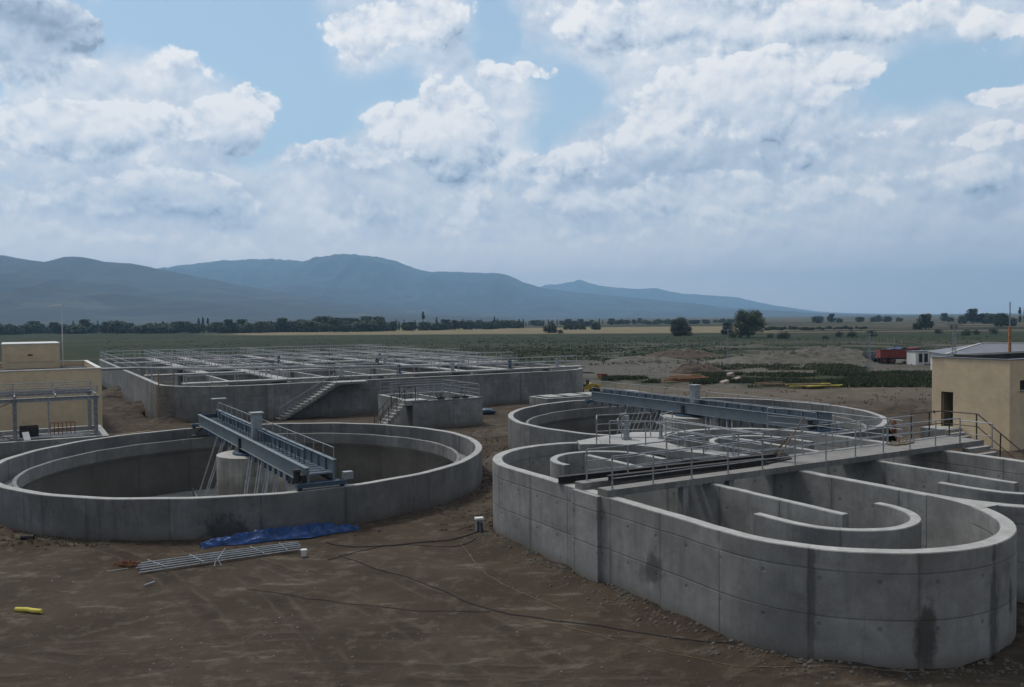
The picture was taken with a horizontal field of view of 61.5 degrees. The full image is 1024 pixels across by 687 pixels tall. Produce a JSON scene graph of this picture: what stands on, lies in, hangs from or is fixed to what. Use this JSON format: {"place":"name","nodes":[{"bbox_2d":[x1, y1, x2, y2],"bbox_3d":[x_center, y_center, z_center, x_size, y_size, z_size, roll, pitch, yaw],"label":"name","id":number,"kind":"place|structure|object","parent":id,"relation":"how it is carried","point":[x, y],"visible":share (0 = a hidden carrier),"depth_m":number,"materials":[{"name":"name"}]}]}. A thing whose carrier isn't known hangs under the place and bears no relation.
{"place":"outdoors","nodes":[
{"label":"outdoors","id":0,"kind":"place"},
{"bbox_2d":[0,255,529,326],"bbox_3d":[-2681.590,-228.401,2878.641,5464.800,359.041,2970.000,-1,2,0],"label":"mountain slope","id":1,"kind":"structure","parent":0,"point":[94,291],"depth_m":2652.11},
{"bbox_2d":[260,285,631,319],"bbox_3d":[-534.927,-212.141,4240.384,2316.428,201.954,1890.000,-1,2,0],"label":"foothills","id":2,"kind":"structure","parent":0,"point":[349,296],"depth_m":4337.48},
{"bbox_2d":[0,313,1023,686],"bbox_3d":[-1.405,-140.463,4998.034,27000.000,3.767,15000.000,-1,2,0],"label":"ground","id":3,"kind":"structure","parent":0,"point":[226,611],"depth_m":23.84,"materials":[{"name":"soil"}]},
{"bbox_2d":[4,323,22,334],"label":"bushy tree","id":4,"kind":"object","parent":3,"relation":"on","point":[8,328],"visible":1,"depth_m":555.12,"materials":[{"name":"green plant"}]},
{"bbox_2d":[16,325,32,333],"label":"bushy tree","id":5,"kind":"object","parent":3,"relation":"on","point":[27,330],"visible":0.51,"depth_m":591.40,"materials":[{"name":"green plant"}]},
{"bbox_2d":[14,607,42,613],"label":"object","id":6,"kind":"object","parent":3,"relation":"on","point":[26,609],"visible":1,"depth_m":22.96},
{"bbox_2d":[30,323,44,333],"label":"tree","id":7,"kind":"object","parent":3,"relation":"on","point":[36,327],"visible":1,"depth_m":585.11,"materials":[{"name":"green plant"}]},
{"bbox_2d":[0,341,102,430],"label":"blower building","id":8,"kind":"structure","parent":3,"relation":"on","point":[34,363],"depth_m":60.63,"materials":[{"name":"paint"}]},
{"bbox_2d":[46,322,61,333],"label":"tree","id":9,"kind":"object","parent":3,"relation":"on","point":[56,327],"visible":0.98,"depth_m":576.79,"materials":[{"name":"green plant"}]},
{"bbox_2d":[0,425,108,458],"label":"grit chamber","id":10,"kind":"object","parent":3,"relation":"on","point":[10,448],"visible":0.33,"depth_m":50.23,"materials":[{"name":"concrete"}]},
{"bbox_2d":[19,425,38,437],"bbox_3d":[-28.432,5.223,50.638,1.000,0.730,0.700,-2,2,-30],"label":"brown crate","id":11,"kind":"object","parent":10,"relation":"on","point":[33,430],"visible":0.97,"depth_m":50.43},
{"bbox_2d":[0,433,89,439],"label":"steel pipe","id":12,"kind":"object","parent":10,"relation":"on","point":[48,436],"visible":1,"depth_m":50.70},
{"bbox_2d":[0,380,98,440],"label":"open shed","id":13,"kind":"structure","parent":10,"relation":"on","point":[14,395],"depth_m":51.59,"materials":[{"name":"metal"}]},
{"bbox_2d":[50,421,75,435],"bbox_3d":[-26.959,5.122,51.601,1.347,0.805,0.728,-2,2,-30],"label":"wire cage","id":14,"kind":"object","parent":10,"relation":"on","point":[62,429],"visible":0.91,"depth_m":51.64,"materials":[{"name":"metal"}]},
{"bbox_2d":[64,322,87,333],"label":"bushy tree","id":15,"kind":"object","parent":3,"relation":"on","point":[76,328],"visible":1,"depth_m":567.67,"materials":[{"name":"green plant"}]},
{"bbox_2d":[78,319,92,331],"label":"tree","id":16,"kind":"object","parent":3,"relation":"on","point":[85,322],"visible":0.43,"depth_m":588.77,"materials":[{"name":"green plant"}]},
{"bbox_2d":[102,385,121,397],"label":"earth mound","id":17,"kind":"object","parent":3,"relation":"on","point":[113,392],"visible":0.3,"depth_m":90.28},
{"bbox_2d":[104,320,127,333],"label":"tree","id":18,"kind":"object","parent":3,"relation":"on","point":[113,327],"visible":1,"depth_m":552.41,"materials":[{"name":"green plant"}]},
{"bbox_2d":[102,400,144,412],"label":"earth mound","id":19,"kind":"object","parent":3,"relation":"on","point":[132,406],"visible":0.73,"depth_m":74.76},
{"bbox_2d":[109,557,139,569],"bbox_3d":[-12.161,6.921,27.161,0.931,0.232,0.727,-1,2,-10],"label":"rusty wire","id":20,"kind":"object","parent":3,"relation":"on","point":[126,563],"visible":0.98,"depth_m":27.09,"materials":[{"name":"metal"}]},
{"bbox_2d":[134,323,156,333],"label":"bushy tree","id":21,"kind":"object","parent":3,"relation":"on","point":[149,328],"visible":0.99,"depth_m":544.93,"materials":[{"name":"green plant"}]},
{"bbox_2d":[158,371,174,418],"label":"scaffold ladder","id":22,"kind":"object","parent":3,"relation":"on","point":[173,375],"visible":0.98,"depth_m":66.25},
{"bbox_2d":[156,323,177,332],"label":"bushy tree","id":23,"kind":"object","parent":3,"relation":"on","point":[167,328],"visible":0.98,"depth_m":546.95,"materials":[{"name":"green plant"}]},
{"bbox_2d":[144,416,191,423],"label":"earth mound","id":24,"kind":"object","parent":3,"relation":"on","point":[168,419],"visible":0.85,"depth_m":65.57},
{"bbox_2d":[173,321,186,332],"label":"tree","id":25,"kind":"object","parent":3,"relation":"on","point":[180,325],"visible":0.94,"depth_m":557.63,"materials":[{"name":"green plant"}]},
{"bbox_2d":[184,324,195,332],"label":"tree","id":26,"kind":"object","parent":3,"relation":"on","point":[191,328],"visible":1,"depth_m":547.70,"materials":[{"name":"green plant"}]},
{"bbox_2d":[136,541,300,572],"bbox_3d":[-9.312,6.853,27.701,5.130,0.309,1.268,-1,2,-28],"label":"steel bundle","id":27,"kind":"object","parent":3,"relation":"on","point":[263,550],"visible":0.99,"depth_m":27.74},
{"bbox_2d":[221,319,236,332],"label":"tree","id":28,"kind":"object","parent":3,"relation":"on","point":[229,323],"visible":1,"depth_m":521.80,"materials":[{"name":"green plant"}]},
{"bbox_2d":[0,422,482,540],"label":"clarifier tank","id":29,"kind":"object","parent":3,"relation":"on","point":[135,487],"visible":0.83,"depth_m":39.61,"materials":[{"name":"concrete"}]},
{"bbox_2d":[191,398,352,496],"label":"scraper bridge","id":30,"kind":"structure","parent":29,"relation":"on","point":[299,464],"depth_m":37.78,"materials":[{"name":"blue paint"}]},
{"bbox_2d":[237,322,256,332],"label":"bushy tree","id":31,"kind":"object","parent":3,"relation":"on","point":[245,327],"visible":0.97,"depth_m":525.87,"materials":[{"name":"green plant"}]},
{"bbox_2d":[1,412,499,546],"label":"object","id":32,"kind":"object","parent":3,"relation":"on","point":[46,544],"visible":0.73,"depth_m":30.26,"materials":[{"name":"green plant"}]},
{"bbox_2d":[0,412,508,549],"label":"clods","id":33,"kind":"object","parent":3,"relation":"on","point":[376,522],"visible":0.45,"depth_m":33.30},
{"bbox_2d":[253,321,266,332],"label":"tree","id":34,"kind":"object","parent":3,"relation":"on","point":[259,325],"visible":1,"depth_m":522.36,"materials":[{"name":"green plant"}]},
{"bbox_2d":[261,321,276,332],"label":"bushy tree","id":35,"kind":"object","parent":3,"relation":"on","point":[268,328],"visible":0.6,"depth_m":539.35,"materials":[{"name":"green plant"}]},
{"bbox_2d":[199,522,358,547],"bbox_3d":[-8.129,6.692,30.548,5.612,0.414,0.942,-1,2,-27],"label":"blue tarpaulin","id":36,"kind":"object","parent":3,"relation":"on","point":[288,532],"visible":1,"depth_m":30.43,"materials":[{"name":"plastic"}]},
{"bbox_2d":[275,317,287,331],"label":"tree","id":37,"kind":"object","parent":3,"relation":"on","point":[280,323],"visible":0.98,"depth_m":545.10,"materials":[{"name":"green plant"}]},
{"bbox_2d":[284,320,298,331],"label":"bushy tree","id":38,"kind":"object","parent":3,"relation":"on","point":[291,327],"visible":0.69,"depth_m":546.05,"materials":[{"name":"green plant"}]},
{"bbox_2d":[293,321,316,331],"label":"bushy tree","id":39,"kind":"object","parent":3,"relation":"on","point":[299,325],"visible":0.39,"depth_m":541.79,"materials":[{"name":"green plant"}]},
{"bbox_2d":[302,321,316,331],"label":"tree","id":40,"kind":"object","parent":3,"relation":"on","point":[310,325],"visible":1,"depth_m":531.95,"materials":[{"name":"green plant"}]},
{"bbox_2d":[312,321,327,331],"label":"bushy tree","id":41,"kind":"object","parent":3,"relation":"on","point":[319,324],"visible":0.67,"depth_m":540.95,"materials":[{"name":"green plant"}]},
{"bbox_2d":[327,318,341,331],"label":"tree","id":42,"kind":"object","parent":3,"relation":"on","point":[336,325],"visible":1,"depth_m":519.31,"materials":[{"name":"green plant"}]},
{"bbox_2d":[99,344,583,421],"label":"treatment basin","id":43,"kind":"object","parent":3,"relation":"on","point":[283,394],"visible":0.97,"depth_m":77.72,"materials":[{"name":"concrete"}]},
{"bbox_2d":[101,361,545,379],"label":"air pipe","id":44,"kind":"object","parent":43,"relation":"attached to","point":[210,368],"visible":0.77,"depth_m":77.48,"materials":[{"name":"metal"}]},
{"bbox_2d":[339,324,351,331],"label":"bushy tree","id":45,"kind":"object","parent":3,"relation":"on","point":[345,328],"visible":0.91,"depth_m":528.78,"materials":[{"name":"green plant"}]},
{"bbox_2d":[350,319,368,331],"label":"bushy tree","id":46,"kind":"object","parent":3,"relation":"on","point":[355,326],"visible":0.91,"depth_m":534.79,"materials":[{"name":"green plant"}]},
{"bbox_2d":[359,322,375,331],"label":"bushy tree","id":47,"kind":"object","parent":3,"relation":"on","point":[371,326],"visible":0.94,"depth_m":535.77,"materials":[{"name":"green plant"}]},
{"bbox_2d":[247,588,489,611],"bbox_3d":[-4.171,7.059,23.499,7.451,0.076,0.353,0,2,17],"label":"cable","id":48,"kind":"object","parent":3,"relation":"on","point":[373,605],"visible":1,"depth_m":23.22,"materials":[{"name":"black rubber"}]},
{"bbox_2d":[375,321,386,330],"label":"tree","id":49,"kind":"object","parent":3,"relation":"on","point":[379,325],"visible":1,"depth_m":534.66,"materials":[{"name":"green plant"}]},
{"bbox_2d":[1,542,780,686],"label":"chippings","id":50,"kind":"object","parent":3,"relation":"on","point":[354,634],"visible":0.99,"depth_m":20.89,"materials":[{"name":"stone"}]},
{"bbox_2d":[388,321,397,330],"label":"tree","id":51,"kind":"object","parent":3,"relation":"on","point":[393,325],"visible":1,"depth_m":531.57,"materials":[{"name":"green plant"}]},
{"bbox_2d":[328,538,474,559],"bbox_3d":[-3.639,6.885,29.094,5.266,0.105,1.044,-1,2,-20],"label":"cable","id":52,"kind":"object","parent":3,"relation":"on","point":[401,544],"visible":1,"depth_m":29.12,"materials":[{"name":"black rubber"}]},
{"bbox_2d":[326,531,478,546],"bbox_3d":[-3.760,6.843,29.951,5.372,0.135,0.974,-1,2,-10],"label":"cable","id":53,"kind":"object","parent":3,"relation":"on","point":[400,544],"visible":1,"depth_m":29.62,"materials":[{"name":"black rubber"}]},
{"bbox_2d":[405,322,417,330],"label":"tree","id":54,"kind":"object","parent":3,"relation":"on","point":[409,325],"visible":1,"depth_m":537.41,"materials":[{"name":"green plant"}]},
{"bbox_2d":[416,322,431,329],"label":"bushy tree","id":55,"kind":"object","parent":3,"relation":"on","point":[425,325],"visible":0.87,"depth_m":562.46,"materials":[{"name":"green plant"}]},
{"bbox_2d":[374,379,482,427],"bbox_3d":[-7.231,4.559,63.450,7.950,3.327,6.600,-2,2,-30],"label":"distribution tank","id":56,"kind":"object","parent":3,"relation":"on","point":[427,409],"visible":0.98,"depth_m":61.47,"materials":[{"name":"concrete"}]},
{"bbox_2d":[457,320,475,328],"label":"bushy tree","id":57,"kind":"object","parent":3,"relation":"on","point":[463,324],"visible":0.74,"depth_m":593.39,"materials":[{"name":"green plant"}]},
{"bbox_2d":[474,516,483,531],"bbox_3d":[-1.177,6.551,30.974,0.340,0.570,0.305,-1,2,-17],"label":"cable post","id":58,"kind":"object","parent":3,"relation":"on","point":[479,523],"visible":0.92,"depth_m":30.90,"materials":[{"name":"grey metal"}]},
{"bbox_2d":[479,321,497,328],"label":"bushy tree","id":59,"kind":"object","parent":3,"relation":"on","point":[487,325],"visible":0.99,"depth_m":585.17,"materials":[{"name":"green plant"}]},
{"bbox_2d":[472,429,507,437],"bbox_3d":[-1.309,5.936,57.335,2.814,0.522,3.968,-1,2,0],"label":"earth mound","id":60,"kind":"object","parent":3,"relation":"on","point":[488,433],"visible":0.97,"depth_m":56.63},
{"bbox_2d":[483,451,502,464],"bbox_3d":[0.011,6.251,47.430,3.247,0.459,5.885,-1,2,0],"label":"earth mound","id":61,"kind":"object","parent":3,"relation":"on","point":[489,460],"visible":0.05,"depth_m":46.82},
{"bbox_2d":[496,320,510,327],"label":"bushy tree","id":62,"kind":"object","parent":3,"relation":"on","point":[504,324],"visible":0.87,"depth_m":627.75,"materials":[{"name":"green plant"}]},
{"bbox_2d":[341,555,736,642],"bbox_3d":[-0.630,7.003,23.657,13.693,0.116,1.449,1,2,37],"label":"cable","id":63,"kind":"object","parent":3,"relation":"on","point":[545,618],"visible":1,"depth_m":21.88,"materials":[{"name":"black rubber"}]},
{"bbox_2d":[542,324,557,332],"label":"bushy tree","id":64,"kind":"object","parent":3,"relation":"on","point":[550,328],"visible":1,"depth_m":429.05,"materials":[{"name":"green plant"}]},
{"bbox_2d":[109,335,1020,356],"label":"field plants","id":65,"kind":"object","parent":3,"relation":"on","point":[611,347],"visible":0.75,"depth_m":219.36,"materials":[{"name":"green plant"}]},
{"bbox_2d":[529,390,641,405],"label":"valve chamber","id":66,"kind":"object","parent":3,"relation":"on","point":[540,399],"visible":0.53,"depth_m":74.62,"materials":[{"name":"concrete"}]},
{"bbox_2d":[583,372,599,391],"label":"road roller","id":67,"kind":"object","parent":3,"relation":"on","point":[587,386],"visible":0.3,"depth_m":85.84,"materials":[{"name":"yellow metal"}]},
{"bbox_2d":[464,341,739,348],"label":"field fence","id":68,"kind":"object","parent":3,"relation":"on","point":[601,343],"visible":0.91,"depth_m":211.60,"materials":[{"name":"grey metal"}]},
{"bbox_2d":[605,355,681,360],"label":"earth mound","id":69,"kind":"object","parent":3,"relation":"on","point":[642,358],"visible":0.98,"depth_m":150.31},
{"bbox_2d":[670,316,692,335],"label":"broad tree","id":70,"kind":"object","parent":3,"relation":"on","point":[679,327],"visible":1,"depth_m":336.22,"materials":[{"name":"green plant"}]},
{"bbox_2d":[644,348,726,357],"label":"earth mound","id":71,"kind":"object","parent":3,"relation":"on","point":[686,353],"visible":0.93,"depth_m":160.18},
{"bbox_2d":[662,374,708,382],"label":"timber pile","id":72,"kind":"object","parent":3,"relation":"on","point":[678,378],"visible":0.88,"depth_m":101.00,"materials":[{"name":"orange paint"}]},
{"bbox_2d":[669,362,724,373],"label":"earth mound","id":73,"kind":"object","parent":3,"relation":"on","point":[688,368],"visible":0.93,"depth_m":116.28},
{"bbox_2d":[508,397,888,455],"bbox_3d":[10.773,6.566,52.012,22.000,5.040,22.000,-2,2,-30],"label":"clarifier tank","id":74,"kind":"object","parent":3,"relation":"on","point":[564,421],"visible":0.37,"depth_m":56.92,"materials":[{"name":"concrete"}]},
{"bbox_2d":[585,381,842,433],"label":"scraper bridge","id":75,"kind":"structure","parent":74,"relation":"on","point":[694,403],"depth_m":50.02,"materials":[{"name":"blue paint"}]},
{"bbox_2d":[505,347,930,371],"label":"scrub","id":76,"kind":"object","parent":3,"relation":"on","point":[816,367],"visible":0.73,"depth_m":132.41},
{"bbox_2d":[721,322,733,334],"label":"tree","id":77,"kind":"object","parent":3,"relation":"on","point":[728,327],"visible":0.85,"depth_m":329.27,"materials":[{"name":"green plant"}]},
{"bbox_2d":[452,532,1023,686],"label":"rubble","id":78,"kind":"object","parent":3,"relation":"on","point":[804,665],"visible":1,"depth_m":19.66,"materials":[{"name":"stone"}]},
{"bbox_2d":[563,625,912,671],"bbox_3d":[4.965,7.056,19.555,8.385,0.139,0.979,0,2,21],"label":"cable","id":79,"kind":"object","parent":3,"relation":"on","point":[742,666],"visible":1,"depth_m":18.98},
{"bbox_2d":[732,309,768,336],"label":"broad tree","id":80,"kind":"object","parent":3,"relation":"on","point":[752,324],"visible":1,"depth_m":300.10,"materials":[{"name":"green plant"}]},
{"bbox_2d":[492,407,1023,668],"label":"oxidation ditch","id":81,"kind":"object","parent":3,"relation":"on","point":[834,546],"visible":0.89,"depth_m":23.37,"materials":[{"name":"concrete"}]},
{"bbox_2d":[617,413,631,439],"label":"mixer drive","id":82,"kind":"structure","parent":81,"relation":"on","point":[625,430],"depth_m":35.84,"materials":[{"name":"grey metal"}]},
{"bbox_2d":[557,453,777,483],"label":"steel beam","id":83,"kind":"structure","parent":81,"relation":"on","point":[570,478],"depth_m":27.68,"materials":[{"name":"dark steel"}]},
{"bbox_2d":[606,458,765,482],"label":"steel beam","id":84,"kind":"structure","parent":81,"relation":"on","point":[738,465],"depth_m":27.15,"materials":[{"name":"dark steel"}]},
{"bbox_2d":[764,452,791,463],"bbox_3d":[9.042,3.930,29.550,1.790,0.125,0.562,-2,2,-41],"label":"timber pile","id":85,"kind":"object","parent":81,"relation":"on","point":[783,454],"visible":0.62,"depth_m":29.48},
{"bbox_2d":[885,439,914,445],"bbox_3d":[14.895,3.779,32.984,1.350,0.130,0.550,-2,2,-30],"label":"debris heap","id":86,"kind":"object","parent":81,"relation":"on","point":[903,443],"visible":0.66,"depth_m":32.83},
{"bbox_2d":[600,369,931,387],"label":"weeds","id":87,"kind":"object","parent":3,"relation":"on","point":[888,378],"visible":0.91,"depth_m":100.72,"materials":[{"name":"plant"}]},
{"bbox_2d":[755,382,786,385],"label":"timber pile","id":88,"kind":"object","parent":3,"relation":"on","point":[770,383],"visible":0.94,"depth_m":93.46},
{"bbox_2d":[700,350,906,363],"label":"earth mound","id":89,"kind":"object","parent":3,"relation":"on","point":[791,356],"visible":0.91,"depth_m":139.03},
{"bbox_2d":[784,383,841,387],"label":"timber pile","id":90,"kind":"object","parent":3,"relation":"on","point":[816,384],"visible":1,"depth_m":90.24,"materials":[{"name":"yellow wood"}]},
{"bbox_2d":[811,316,824,322],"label":"bushy tree","id":91,"kind":"object","parent":3,"relation":"on","point":[819,319],"visible":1,"depth_m":797.93,"materials":[{"name":"green plant"}]},
{"bbox_2d":[741,338,901,344],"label":"field fence","id":92,"kind":"object","parent":3,"relation":"on","point":[748,340],"visible":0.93,"depth_m":224.22,"materials":[{"name":"grey metal"}]},
{"bbox_2d":[788,345,862,353],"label":"earth mound","id":93,"kind":"object","parent":3,"relation":"on","point":[829,348],"visible":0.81,"depth_m":171.91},
{"bbox_2d":[863,332,874,369],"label":"utility pole","id":94,"kind":"object","parent":3,"relation":"on","point":[869,346],"visible":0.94,"depth_m":110.99,"materials":[{"name":"grey metal"}]},
{"bbox_2d":[862,351,877,360],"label":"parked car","id":95,"kind":"object","parent":3,"relation":"on","point":[873,355],"visible":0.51,"depth_m":139.32,"materials":[{"name":"metal"}]},
{"bbox_2d":[863,404,931,413],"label":"earth mound","id":96,"kind":"object","parent":3,"relation":"on","point":[903,409],"visible":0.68,"depth_m":67.12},
{"bbox_2d":[876,347,919,363],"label":"tipper truck","id":97,"kind":"object","parent":3,"relation":"on","point":[887,356],"visible":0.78,"depth_m":133.17,"materials":[{"name":"red paint"}]},
{"bbox_2d":[907,350,929,364],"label":"white kiosk","id":98,"kind":"object","parent":3,"relation":"on","point":[918,357],"visible":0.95,"depth_m":130.15,"materials":[{"name":"paint"}]},
{"bbox_2d":[916,313,933,328],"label":"tree","id":99,"kind":"object","parent":3,"relation":"on","point":[925,322],"visible":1,"depth_m":418.91,"materials":[{"name":"green plant"}]},
{"bbox_2d":[946,322,962,354],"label":"utility pole","id":100,"kind":"object","parent":3,"relation":"on","point":[953,332],"visible":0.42,"depth_m":87.94,"materials":[{"name":"grey metal"}]},
{"bbox_2d":[920,351,1023,450],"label":"switch building","id":101,"kind":"structure","parent":3,"relation":"on","point":[989,387],"depth_m":49.57,"materials":[{"name":"paint"}]},
{"bbox_2d":[964,308,980,323],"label":"tree","id":102,"kind":"object","parent":3,"relation":"on","point":[971,315],"visible":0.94,"depth_m":638.27,"materials":[{"name":"green plant"}]},
{"bbox_2d":[981,313,998,323],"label":"bushy tree","id":103,"kind":"object","parent":3,"relation":"on","point":[990,319],"visible":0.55,"depth_m":618.14,"materials":[{"name":"green plant"}]},
{"bbox_2d":[993,313,1008,326],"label":"tree","id":104,"kind":"object","parent":3,"relation":"on","point":[1002,319],"visible":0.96,"depth_m":468.45,"materials":[{"name":"green plant"}]},
{"bbox_2d":[0,0,1023,313],"label":"sky","id":105,"kind":"structure","parent":0,"point":[839,156],"materials":[{"name":"blue"}]},
{"bbox_2d":[158,254,881,317],"bbox_3d":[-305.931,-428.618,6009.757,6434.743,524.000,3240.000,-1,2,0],"label":"mountain range","id":106,"kind":"structure","parent":0,"point":[376,275],"depth_m":5748.29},
{"bbox_2d":[459,347,929,404],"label":"dry grass","id":107,"kind":"structure","parent":0,"point":[866,401],"depth_m":86.20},
{"bbox_2d":[540,280,1014,314],"bbox_3d":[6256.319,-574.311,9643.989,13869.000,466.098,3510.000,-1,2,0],"label":"distant peaks","id":108,"kind":"object","parent":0,"point":[578,286],"visible":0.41,"depth_m":9891.54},
{"bbox_2d":[929,343,1023,369],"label":"roof","id":109,"kind":"structure","parent":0,"point":[985,348],"depth_m":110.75,"materials":[{"name":"white paint"}]},
{"bbox_2d":[1008,302,1011,351],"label":"mast","id":110,"kind":"object","parent":109,"relation":"on","point":[1009,336],"visible":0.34,"depth_m":69.95,"materials":[{"name":"orange metal"}]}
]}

